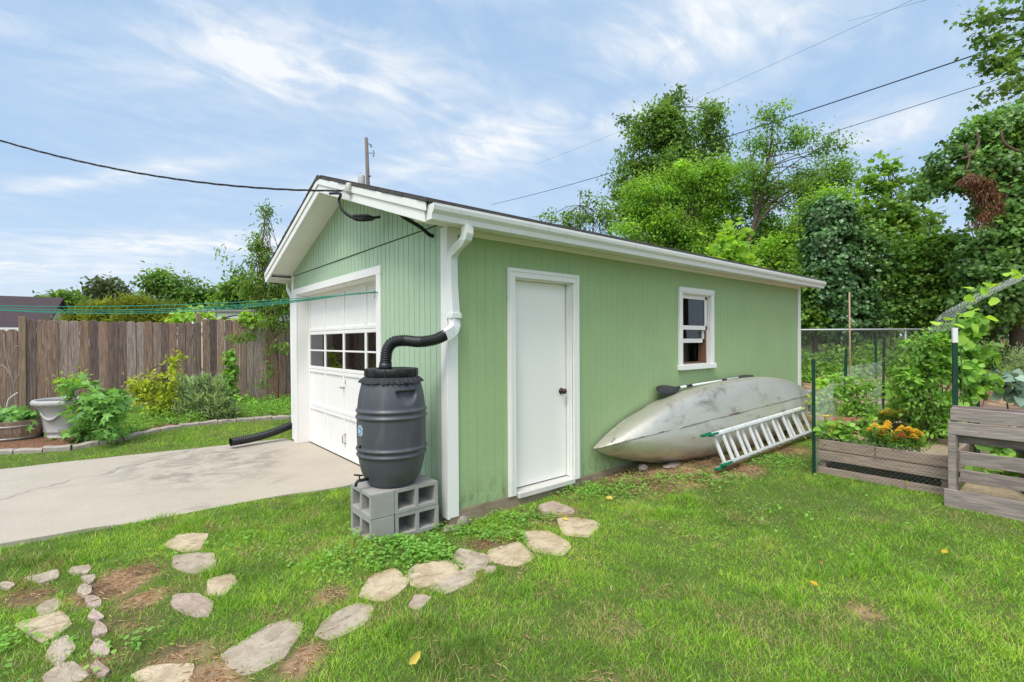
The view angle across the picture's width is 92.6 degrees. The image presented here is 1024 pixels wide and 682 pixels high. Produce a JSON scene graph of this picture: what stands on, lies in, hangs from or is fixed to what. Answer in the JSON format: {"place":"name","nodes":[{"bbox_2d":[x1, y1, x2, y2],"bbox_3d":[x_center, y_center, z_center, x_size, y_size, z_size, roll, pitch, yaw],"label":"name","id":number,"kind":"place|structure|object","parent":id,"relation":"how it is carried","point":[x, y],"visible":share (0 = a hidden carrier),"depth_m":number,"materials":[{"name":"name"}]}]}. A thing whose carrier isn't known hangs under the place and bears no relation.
{"place":"outdoors","nodes":[
{"label":"outdoors","id":0,"kind":"place"},
{"bbox_2d":[0,438,363,547],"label":"driveway","id":1,"kind":"structure","parent":0,"point":[44,501],"depth_m":5.35,"materials":[{"name":"concrete"}]},
{"bbox_2d":[229,421,291,445],"bbox_3d":[-3.673,1.328,7.563,0.163,0.397,1.250,0,0,43],"label":"drain pipe","id":2,"kind":"object","parent":1,"relation":"on","point":[255,437],"visible":0.67,"depth_m":7.37,"materials":[{"name":"black plastic"}]},
{"bbox_2d":[0,338,1023,681],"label":"lawn ground","id":3,"kind":"structure","parent":0,"point":[792,502],"depth_m":3.07,"materials":[{"name":"plant"}]},
{"bbox_2d":[0,418,42,441],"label":"barrel planter","id":4,"kind":"object","parent":3,"relation":"on","point":[13,431],"visible":0.62,"depth_m":7.01,"materials":[{"name":"brown wood"}]},
{"bbox_2d":[0,404,41,432],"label":"potted plant","id":5,"kind":"object","parent":4,"relation":"in","point":[17,413],"visible":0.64,"depth_m":7.15,"materials":[{"name":"green plant"}]},
{"bbox_2d":[0,296,67,371],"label":"neighbour house","id":6,"kind":"structure","parent":3,"relation":"on","point":[8,320],"depth_m":22.35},
{"bbox_2d":[24,569,58,584],"bbox_3d":[-3.084,1.585,3.229,0.183,0.068,0.159,0,0,34],"label":"border stone","id":7,"kind":"object","parent":3,"relation":"on","point":[42,579],"visible":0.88,"depth_m":3.22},
{"bbox_2d":[14,611,71,643],"bbox_3d":[-2.551,1.588,2.699,0.367,0.055,0.183,0,0,29],"label":"flagstone","id":8,"kind":"object","parent":3,"relation":"on","point":[49,624],"visible":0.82,"depth_m":2.70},
{"bbox_2d":[35,598,61,615],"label":"flagstone","id":9,"kind":"object","parent":3,"relation":"on","point":[49,605],"visible":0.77,"depth_m":2.88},
{"bbox_2d":[46,635,75,665],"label":"flagstone","id":10,"kind":"object","parent":3,"relation":"on","point":[63,645],"visible":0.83,"depth_m":2.48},
{"bbox_2d":[32,287,97,309],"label":"tree","id":11,"kind":"object","parent":3,"relation":"on","point":[70,297],"visible":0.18,"depth_m":26.71,"materials":[{"name":"green plant"}]},
{"bbox_2d":[42,661,89,681],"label":"flagstone","id":12,"kind":"object","parent":3,"relation":"on","point":[65,672],"visible":0.96,"depth_m":2.29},
{"bbox_2d":[85,595,101,609],"bbox_3d":[-2.505,1.581,2.927,0.214,0.068,0.062,0,0,38],"label":"border stone","id":13,"kind":"object","parent":3,"relation":"on","point":[93,604],"visible":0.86,"depth_m":2.91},
{"bbox_2d":[90,638,109,659],"bbox_3d":[-2.088,1.579,2.480,0.079,0.068,0.200,0,0,-40],"label":"border stone","id":14,"kind":"object","parent":3,"relation":"on","point":[98,645],"visible":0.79,"depth_m":2.46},
{"bbox_2d":[90,660,109,680],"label":"border stone","id":15,"kind":"object","parent":3,"relation":"on","point":[101,670],"visible":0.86,"depth_m":2.30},
{"bbox_2d":[92,621,107,638],"bbox_3d":[-2.235,1.580,2.654,0.064,0.068,0.179,0,0,-40],"label":"border stone","id":16,"kind":"object","parent":3,"relation":"on","point":[99,629],"visible":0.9,"depth_m":2.62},
{"bbox_2d":[70,272,136,302],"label":"tree","id":17,"kind":"object","parent":3,"relation":"on","point":[101,287],"visible":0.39,"depth_m":41.21,"materials":[{"name":"green plant"}]},
{"bbox_2d":[44,291,192,333],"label":"hedge","id":18,"kind":"object","parent":3,"relation":"on","point":[134,301],"visible":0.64,"depth_m":16.62,"materials":[{"name":"green plant"}]},
{"bbox_2d":[0,313,290,413],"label":"wooden fence","id":19,"kind":"object","parent":3,"relation":"on","point":[130,349],"visible":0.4,"depth_m":9.92,"materials":[{"name":"brown wood"}]},
{"bbox_2d":[0,402,290,448],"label":"mulch bed","id":20,"kind":"object","parent":3,"relation":"on","point":[37,442],"visible":0.07,"depth_m":7.08,"materials":[{"name":"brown wood"}]},
{"bbox_2d":[30,396,83,437],"bbox_3d":[-6.821,1.177,7.484,0.790,0.600,0.790,0,0,-40],"label":"garden urn","id":21,"kind":"object","parent":20,"relation":"on","point":[54,425],"visible":0.61,"depth_m":7.22,"materials":[{"name":"grey plastic"}]},
{"bbox_2d":[45,367,91,396],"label":"shrub","id":22,"kind":"object","parent":21,"relation":"in","point":[65,377],"visible":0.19,"depth_m":8.57,"materials":[{"name":"green plant"}]},
{"bbox_2d":[45,372,141,443],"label":"fig bush","id":23,"kind":"object","parent":20,"relation":"on","point":[105,408],"visible":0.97,"depth_m":7.15,"materials":[{"name":"green plant"}]},
{"bbox_2d":[121,349,195,417],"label":"golden shrub","id":24,"kind":"object","parent":20,"relation":"on","point":[162,386],"visible":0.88,"depth_m":8.96,"materials":[{"name":"yellow plant"}]},
{"bbox_2d":[170,371,245,420],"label":"lavender bush","id":25,"kind":"object","parent":20,"relation":"on","point":[199,394],"visible":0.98,"depth_m":8.83,"materials":[{"name":"green plant"}]},
{"bbox_2d":[220,348,240,396],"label":"climbing vine","id":26,"kind":"object","parent":20,"relation":"on","point":[232,369],"visible":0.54,"depth_m":10.66,"materials":[{"name":"green plant"}]},
{"bbox_2d":[230,389,262,407],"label":"plant","id":27,"kind":"object","parent":20,"relation":"on","point":[239,398],"visible":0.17,"depth_m":10.24,"materials":[{"name":"green plant"}]},
{"bbox_2d":[214,198,289,400],"bbox_3d":[-5.497,-0.783,10.727,2.134,4.712,0.991,0,0,-6],"label":"fruit sapling","id":28,"kind":"object","parent":20,"relation":"on","point":[270,292],"visible":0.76,"depth_m":10.68,"materials":[{"name":"green plant"}]},
{"bbox_2d":[34,392,290,437],"bbox_3d":[-6.227,1.303,9.293,6.698,0.425,3.247,0,0,-40],"label":"bed ground cover","id":29,"kind":"object","parent":3,"relation":"on","point":[267,407],"visible":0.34,"depth_m":8.92,"materials":[{"name":"green plant"}]},
{"bbox_2d":[130,663,194,681],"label":"flagstone","id":30,"kind":"object","parent":3,"relation":"on","point":[170,672],"visible":0.94,"depth_m":2.29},
{"bbox_2d":[122,260,219,309],"bbox_3d":[-19.273,-1.266,27.969,5.550,6.302,3.191,0,0,0],"label":"tree","id":31,"kind":"object","parent":3,"relation":"on","point":[162,285],"visible":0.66,"depth_m":27.54,"materials":[{"name":"green plant"}]},
{"bbox_2d":[164,533,208,551],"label":"flagstone","id":32,"kind":"object","parent":3,"relation":"on","point":[193,541],"visible":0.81,"depth_m":3.81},
{"bbox_2d":[170,593,213,617],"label":"flagstone","id":33,"kind":"object","parent":3,"relation":"on","point":[198,603],"visible":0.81,"depth_m":2.90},
{"bbox_2d":[171,552,216,573],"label":"flagstone","id":34,"kind":"object","parent":3,"relation":"on","point":[189,562],"visible":0.75,"depth_m":3.46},
{"bbox_2d":[164,305,277,331],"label":"fence vine","id":35,"kind":"object","parent":3,"relation":"on","point":[178,317],"visible":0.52,"depth_m":11.34,"materials":[{"name":"green plant"}]},
{"bbox_2d":[207,573,237,595],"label":"flagstone","id":36,"kind":"object","parent":3,"relation":"on","point":[216,584],"visible":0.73,"depth_m":3.15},
{"bbox_2d":[183,309,289,379],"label":"white shed","id":37,"kind":"structure","parent":3,"relation":"on","point":[219,313],"depth_m":15.50,"materials":[{"name":"paint"}]},
{"bbox_2d":[205,267,289,312],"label":"tree","id":38,"kind":"object","parent":3,"relation":"on","point":[222,295],"visible":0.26,"depth_m":20.66,"materials":[{"name":"green plant"}]},
{"bbox_2d":[221,619,303,675],"bbox_3d":[-1.246,1.581,2.514,0.321,0.056,0.436,0,0,22],"label":"flagstone","id":39,"kind":"object","parent":3,"relation":"on","point":[257,649],"visible":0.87,"depth_m":2.48,"materials":[{"name":"stone"}]},
{"bbox_2d":[315,602,373,640],"bbox_3d":[-0.926,1.582,2.734,0.235,0.058,0.362,0,0,37],"label":"flagstone","id":40,"kind":"object","parent":3,"relation":"on","point":[337,622],"visible":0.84,"depth_m":2.72,"materials":[{"name":"stone"}]},
{"bbox_2d":[358,137,374,184],"bbox_3d":[-7.106,-4.154,23.978,0.840,11.622,0.336,0,0,5],"label":"utility pole","id":41,"kind":"object","parent":3,"relation":"on","point":[361,178],"visible":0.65,"depth_m":23.92,"materials":[{"name":"grey wood"}]},
{"bbox_2d":[351,508,393,540],"bbox_3d":[-1.116,1.455,3.904,0.190,0.192,0.390,0,0,-40],"label":"concrete block","id":42,"kind":"object","parent":3,"relation":"on","point":[378,527],"depth_m":3.80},
{"bbox_2d":[351,481,393,519],"bbox_3d":[-1.117,1.260,3.904,0.190,0.192,0.390,0,0,-40],"label":"concrete block","id":43,"kind":"object","parent":42,"relation":"on","point":[368,501],"depth_m":3.80,"materials":[{"name":"concrete"}]},
{"bbox_2d":[358,568,407,602],"bbox_3d":[-0.811,1.573,3.128,0.272,0.076,0.362,0,0,19],"label":"flagstone","id":44,"kind":"object","parent":3,"relation":"on","point":[386,583],"visible":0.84,"depth_m":3.11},
{"bbox_2d":[399,511,423,524],"bbox_3d":[-0.955,1.454,4.171,0.390,0.192,0.190,0,0,-40],"label":"concrete block","id":45,"kind":"object","parent":3,"relation":"on","point":[402,519],"depth_m":4.13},
{"bbox_2d":[398,473,424,500],"bbox_3d":[-0.956,1.259,4.171,0.390,0.192,0.190,0,0,-40],"label":"concrete block","id":46,"kind":"object","parent":45,"relation":"on","point":[400,496],"depth_m":4.15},
{"bbox_2d":[354,367,426,487],"bbox_3d":[-0.989,0.692,4.027,0.574,0.938,0.574,0,0,1],"label":"rain barrel","id":47,"kind":"object","parent":46,"relation":"on","point":[390,417],"visible":1,"depth_m":3.81,"materials":[{"name":"grey plastic"}]},
{"bbox_2d":[394,504,438,534],"bbox_3d":[-0.821,1.454,4.020,0.390,0.192,0.190,0,0,-40],"label":"concrete block","id":48,"kind":"object","parent":3,"relation":"on","point":[414,523],"depth_m":3.99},
{"bbox_2d":[391,476,437,513],"bbox_3d":[-0.827,1.258,4.016,0.390,0.192,0.190,0,0,-40],"label":"concrete block","id":49,"kind":"object","parent":48,"relation":"on","point":[413,500],"depth_m":3.99,"materials":[{"name":"concrete"}]},
{"bbox_2d":[409,594,430,609],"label":"flagstone","id":50,"kind":"object","parent":3,"relation":"on","point":[418,600],"visible":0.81,"depth_m":2.94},
{"bbox_2d":[405,560,458,587],"bbox_3d":[-0.533,1.581,3.290,0.397,0.074,0.332,0,0,-40],"label":"flagstone","id":51,"kind":"object","parent":3,"relation":"on","point":[425,573],"visible":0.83,"depth_m":3.29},
{"bbox_2d":[0,439,896,681],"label":"dry straw","id":52,"kind":"object","parent":3,"relation":"on","point":[319,646],"visible":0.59,"depth_m":3.04,"materials":[{"name":"plant"}]},
{"bbox_2d":[431,565,476,594],"bbox_3d":[-0.343,1.589,3.220,0.181,0.061,0.421,0,0,39],"label":"flagstone","id":53,"kind":"object","parent":3,"relation":"on","point":[462,576],"visible":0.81,"depth_m":3.19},
{"bbox_2d":[0,434,912,681],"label":"clover weeds","id":54,"kind":"object","parent":3,"relation":"on","point":[418,546],"visible":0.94,"depth_m":3.73,"materials":[{"name":"green plant"}]},
{"bbox_2d":[451,548,489,570],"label":"flagstone","id":55,"kind":"object","parent":3,"relation":"on","point":[473,558],"visible":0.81,"depth_m":3.52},
{"bbox_2d":[488,542,533,566],"bbox_3d":[-0.006,1.593,3.597,0.383,0.057,0.345,0,0,-40],"label":"flagstone","id":56,"kind":"object","parent":3,"relation":"on","point":[513,553],"visible":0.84,"depth_m":3.59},
{"bbox_2d":[263,175,825,525],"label":"garage","id":57,"kind":"structure","parent":3,"relation":"on","point":[551,362],"depth_m":5.21,"materials":[{"name":"green"}]},
{"bbox_2d":[0,290,377,313],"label":"clothesline","id":58,"kind":"object","parent":57,"relation":"attached to","point":[293,301],"visible":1,"depth_m":5.08,"materials":[{"name":"green plastic"}]},
{"bbox_2d":[0,140,433,237],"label":"power cable","id":59,"kind":"object","parent":57,"relation":"attached to","point":[361,217],"visible":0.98,"depth_m":4.98,"materials":[{"name":"rubber"}]},
{"bbox_2d":[309,281,375,464],"bbox_3d":[-2.224,0.417,6.450,0.074,2.242,2.837,0,0,-40],"label":"overhead door","id":60,"kind":"structure","parent":57,"relation":"in","point":[338,359],"depth_m":6.60,"materials":[{"name":"white paint"}]},
{"bbox_2d":[379,330,447,368],"bbox_3d":[-0.812,0.075,4.025,0.564,0.335,0.123,0,0,-5],"label":"downspout hose","id":61,"kind":"object","parent":57,"relation":"attached to","point":[391,344],"visible":0.97,"depth_m":3.98,"materials":[{"name":"black plastic"}]},
{"bbox_2d":[506,267,579,498],"bbox_3d":[0.294,0.400,4.954,0.982,2.187,0.210,0,0,-40],"label":"entry door","id":62,"kind":"structure","parent":57,"relation":"in","point":[543,327],"depth_m":4.98,"materials":[{"name":"white paint"}]},
{"bbox_2d":[677,286,716,369],"bbox_3d":[2.502,-0.168,6.790,0.920,1.105,0.220,0,0,-40],"label":"window","id":63,"kind":"structure","parent":57,"relation":"in","point":[695,325],"depth_m":6.84,"materials":[{"name":"white paint"}]},
{"bbox_2d":[521,530,570,555],"bbox_3d":[0.272,1.593,3.820,0.333,0.056,0.504,0,0,-14],"label":"flagstone","id":64,"kind":"object","parent":3,"relation":"on","point":[549,542],"visible":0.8,"depth_m":3.81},
{"bbox_2d":[538,501,574,514],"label":"flagstone","id":65,"kind":"object","parent":3,"relation":"on","point":[555,506],"visible":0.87,"depth_m":4.57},
{"bbox_2d":[533,190,621,235],"bbox_3d":[2.847,-2.482,20.953,3.821,8.092,1.901,0,0,7],"label":"tree","id":66,"kind":"object","parent":3,"relation":"on","point":[567,218],"visible":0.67,"depth_m":20.94,"materials":[{"name":"green plant"}]},
{"bbox_2d":[557,517,599,536],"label":"flagstone","id":67,"kind":"object","parent":3,"relation":"on","point":[578,525],"visible":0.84,"depth_m":4.14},
{"bbox_2d":[591,83,746,245],"bbox_3d":[7.942,-6.201,24.873,7.652,13.744,4.906,0,0,-15],"label":"tall tree","id":68,"kind":"object","parent":3,"relation":"on","point":[661,125],"visible":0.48,"depth_m":24.56,"materials":[{"name":"green plant"}]},
{"bbox_2d":[593,377,810,462],"bbox_3d":[3.012,0.999,6.605,5.007,0.963,0.579,0,0,-36],"label":"canoe","id":69,"kind":"object","parent":3,"relation":"on","point":[669,428],"visible":0.85,"depth_m":5.88,"materials":[{"name":"metal"}]},
{"bbox_2d":[656,375,753,395],"bbox_3d":[2.755,0.596,6.773,2.521,0.138,0.180,0,0,-40],"label":"kayak paddle","id":70,"kind":"object","parent":69,"relation":"on","point":[667,390],"visible":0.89,"depth_m":6.21,"materials":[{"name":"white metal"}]},
{"bbox_2d":[605,143,800,256],"bbox_3d":[7.422,-3.152,17.897,8.564,7.640,3.585,0,0,1],"label":"bushy tree","id":71,"kind":"object","parent":3,"relation":"on","point":[682,231],"visible":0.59,"depth_m":17.61,"materials":[{"name":"green plant"}]},
{"bbox_2d":[699,217,780,267],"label":"grape vine","id":72,"kind":"object","parent":3,"relation":"on","point":[735,254],"visible":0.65,"depth_m":13.87,"materials":[{"name":"green plant"}]},
{"bbox_2d":[700,407,811,470],"bbox_3d":[3.177,1.175,6.153,2.575,0.474,0.261,0,0,-39],"label":"extension ladder","id":73,"kind":"object","parent":3,"relation":"on","point":[778,429],"visible":0.98,"depth_m":6.03,"materials":[{"name":"metal"}]},
{"bbox_2d":[721,94,873,258],"bbox_3d":[9.563,-3.724,16.404,4.945,8.825,2.402,0,0,-2],"label":"sparse tree","id":74,"kind":"object","parent":3,"relation":"on","point":[842,167],"visible":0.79,"depth_m":16.38,"materials":[{"name":"green plant"}]},
{"bbox_2d":[743,179,873,352],"bbox_3d":[8.612,-2.189,15.005,4.592,5.685,2.360,0,0,8],"label":"bushy tree","id":75,"kind":"object","parent":3,"relation":"on","point":[773,255],"visible":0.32,"depth_m":14.75,"materials":[{"name":"green plant"}]},
{"bbox_2d":[777,247,844,356],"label":"shrub","id":76,"kind":"object","parent":3,"relation":"on","point":[811,314],"visible":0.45,"depth_m":12.75,"materials":[{"name":"green plant"}]},
{"bbox_2d":[811,359,815,473],"bbox_3d":[3.225,0.858,5.230,0.031,1.325,0.040,0,0,24],"label":"garden post","id":77,"kind":"object","parent":3,"relation":"on","point":[813,421],"visible":0.92,"depth_m":5.22,"materials":[{"name":"metal"}]},
{"bbox_2d":[815,375,843,469],"bbox_3d":[3.987,0.946,6.110,0.001,0.921,2.349,0,0,41],"label":"chicken wire","id":78,"kind":"object","parent":77,"relation":"attached to","point":[828,406],"visible":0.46,"depth_m":5.94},
{"bbox_2d":[816,437,946,493],"bbox_3d":[3.586,1.207,4.835,0.001,0.400,1.081,0,0,-40],"label":"chicken wire","id":79,"kind":"object","parent":77,"relation":"attached to","point":[882,464],"visible":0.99,"depth_m":4.82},
{"bbox_2d":[802,378,844,433],"bbox_3d":[4.338,1.067,6.785,0.566,1.178,0.429,0,0,14],"label":"bush bean","id":80,"kind":"object","parent":3,"relation":"on","point":[818,381],"visible":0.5,"depth_m":6.76,"materials":[{"name":"green plant"}]},
{"bbox_2d":[667,231,1008,346],"bbox_3d":[13.274,-1.811,19.093,22.799,6.370,5.266,0,0,-2],"label":"thicket","id":81,"kind":"object","parent":3,"relation":"on","point":[807,343],"visible":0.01,"depth_m":18.42,"materials":[{"name":"green plant"}]},
{"bbox_2d":[791,190,892,362],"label":"ivy column","id":82,"kind":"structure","parent":3,"relation":"on","point":[830,223],"depth_m":12.23,"materials":[{"name":"green plant"}]},
{"bbox_2d":[810,413,884,467],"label":"squash plant","id":83,"kind":"object","parent":3,"relation":"on","point":[841,432],"visible":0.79,"depth_m":5.22,"materials":[{"name":"green plant"}]},
{"bbox_2d":[819,371,888,421],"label":"tomato plant","id":84,"kind":"object","parent":3,"relation":"on","point":[856,405],"visible":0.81,"depth_m":6.27,"materials":[{"name":"green plant"}]},
{"bbox_2d":[859,369,898,411],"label":"pepper plant","id":85,"kind":"object","parent":3,"relation":"on","point":[887,386],"visible":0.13,"depth_m":7.94,"materials":[{"name":"green plant"}]},
{"bbox_2d":[881,338,885,409],"bbox_3d":[6.002,0.668,7.920,0.090,1.440,0.040,0,0,-18],"label":"garden post","id":86,"kind":"object","parent":3,"relation":"on","point":[883,363],"visible":0.75,"depth_m":7.91,"materials":[{"name":"paint"}]},
{"bbox_2d":[847,218,934,353],"bbox_3d":[9.766,-1.028,12.806,2.098,4.289,2.016,0,0,-40],"label":"shrub","id":87,"kind":"object","parent":3,"relation":"on","point":[885,265],"visible":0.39,"depth_m":12.44,"materials":[{"name":"green plant"}]},
{"bbox_2d":[817,433,969,494],"bbox_3d":[4.010,1.262,5.162,1.004,0.427,1.080,0,0,-40],"label":"raised bed","id":88,"kind":"object","parent":3,"relation":"on","point":[936,451],"visible":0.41,"depth_m":4.84,"materials":[{"name":"wood"}]},
{"bbox_2d":[858,420,898,457],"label":"marigold plant","id":89,"kind":"object","parent":88,"relation":"on","point":[875,437],"visible":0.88,"depth_m":4.91,"materials":[{"name":"green plant"}]},
{"bbox_2d":[883,425,936,461],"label":"marigold plant","id":90,"kind":"object","parent":88,"relation":"on","point":[903,440],"visible":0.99,"depth_m":4.76,"materials":[{"name":"green plant"}]},
{"bbox_2d":[849,147,949,346],"bbox_3d":[11.668,-2.600,14.921,2.929,6.379,2.411,0,0,-40],"label":"maple sapling","id":91,"kind":"object","parent":3,"relation":"on","point":[902,216],"visible":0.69,"depth_m":14.77,"materials":[{"name":"green plant"}]},
{"bbox_2d":[801,328,1003,372],"bbox_3d":[10.488,0.351,11.617,8.844,1.341,0.077,0,0,0],"label":"chain link fence","id":92,"kind":"object","parent":3,"relation":"on","point":[896,329],"visible":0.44,"depth_m":11.58,"materials":[{"name":"metal"}]},
{"bbox_2d":[801,335,1016,385],"bbox_3d":[10.598,0.440,12.007,9.912,1.216,2.978,0,0,0],"label":"ground ivy","id":93,"kind":"object","parent":3,"relation":"on","point":[837,366],"visible":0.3,"depth_m":11.82,"materials":[{"name":"green plant"}]},
{"bbox_2d":[878,315,969,445],"bbox_3d":[4.472,0.698,5.290,0.826,1.966,0.660,0,0,-11],"label":"tomato plant","id":94,"kind":"object","parent":3,"relation":"on","point":[922,373],"visible":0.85,"depth_m":5.22,"materials":[{"name":"green plant"}]},
{"bbox_2d":[884,219,975,340],"bbox_3d":[10.673,-0.995,12.611,2.546,4.234,1.821,0,0,9],"label":"shrub","id":95,"kind":"object","parent":3,"relation":"on","point":[926,247],"visible":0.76,"depth_m":12.26,"materials":[{"name":"green plant"}]},
{"bbox_2d":[885,414,1018,453],"bbox_3d":[5.250,1.204,5.948,1.058,0.447,1.200,0,0,-40],"label":"raised bed","id":96,"kind":"object","parent":3,"relation":"on","point":[972,445],"visible":0.02,"depth_m":5.86,"materials":[{"name":"wood"}]},
{"bbox_2d":[870,396,922,432],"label":"marigold plant","id":97,"kind":"object","parent":96,"relation":"on","point":[886,415],"visible":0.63,"depth_m":5.71,"materials":[{"name":"green plant"}]},
{"bbox_2d":[989,367,1023,408],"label":"kale plant","id":98,"kind":"object","parent":96,"relation":"on","point":[1013,386],"visible":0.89,"depth_m":5.90,"materials":[{"name":"green plant"}]},
{"bbox_2d":[952,328,957,405],"bbox_3d":[4.187,0.689,4.625,0.045,1.629,0.046,0,0,-40],"label":"garden post","id":99,"kind":"object","parent":3,"relation":"on","point":[954,366],"visible":0.37,"depth_m":4.62,"materials":[{"name":"metal"}]},
{"bbox_2d":[895,93,1023,371],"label":"ivy tree","id":100,"kind":"object","parent":3,"relation":"on","point":[985,173],"visible":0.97,"depth_m":10.94,"materials":[{"name":"green plant"}]},
{"bbox_2d":[924,256,1008,345],"bbox_3d":[11.461,-0.549,12.348,2.515,3.338,1.674,0,0,7],"label":"shrub","id":101,"kind":"object","parent":3,"relation":"on","point":[992,334],"visible":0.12,"depth_m":12.18,"materials":[{"name":"green plant"}]},
{"bbox_2d":[937,305,1007,451],"bbox_3d":[4.838,0.644,5.147,0.489,2.055,0.537,0,0,-40],"label":"bean vine","id":102,"kind":"object","parent":3,"relation":"on","point":[978,381],"visible":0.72,"depth_m":5.07,"materials":[{"name":"green plant"}]},
{"bbox_2d":[929,277,1023,331],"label":"arch trellis","id":103,"kind":"object","parent":3,"relation":"on","point":[972,304],"visible":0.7,"depth_m":5.00,"materials":[{"name":"grey metal"}]},
{"bbox_2d":[930,268,1022,404],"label":"gourd vine","id":104,"kind":"object","parent":103,"relation":"attached to","point":[963,339],"visible":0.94,"depth_m":4.84,"materials":[{"name":"green plant"}]},
{"bbox_2d":[943,0,1023,111],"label":"maple tree","id":105,"kind":"object","parent":3,"relation":"on","point":[1008,64],"visible":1,"depth_m":7.79,"materials":[{"name":"green plant"}]},
{"bbox_2d":[944,405,1023,521],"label":"pallet gate","id":106,"kind":"structure","parent":3,"relation":"on","point":[989,435],"depth_m":4.05,"materials":[{"name":"grey wood"}]},
{"bbox_2d":[963,445,1018,477],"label":"cucumber plant","id":107,"kind":"object","parent":3,"relation":"on","point":[1007,452],"visible":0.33,"depth_m":4.75,"materials":[{"name":"green plant"}]},
{"bbox_2d":[991,341,1023,405],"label":"asparagus fern","id":108,"kind":"object","parent":3,"relation":"on","point":[1020,365],"visible":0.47,"depth_m":7.21,"materials":[{"name":"green plant"}]},
{"bbox_2d":[0,0,1023,336],"label":"sky","id":109,"kind":"structure","parent":0,"point":[455,101],"materials":[{"name":"blue"}]},
{"bbox_2d":[491,39,1021,204],"bbox_3d":[5.944,-10.408,29.251,0.036,4.988,37.003,0,0,-25],"label":"overhead wire","id":110,"kind":"object","parent":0,"point":[808,110],"visible":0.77,"depth_m":17.08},
{"bbox_2d":[960,468,1023,501],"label":"straw path","id":111,"kind":"structure","parent":0,"point":[994,492],"depth_m":4.44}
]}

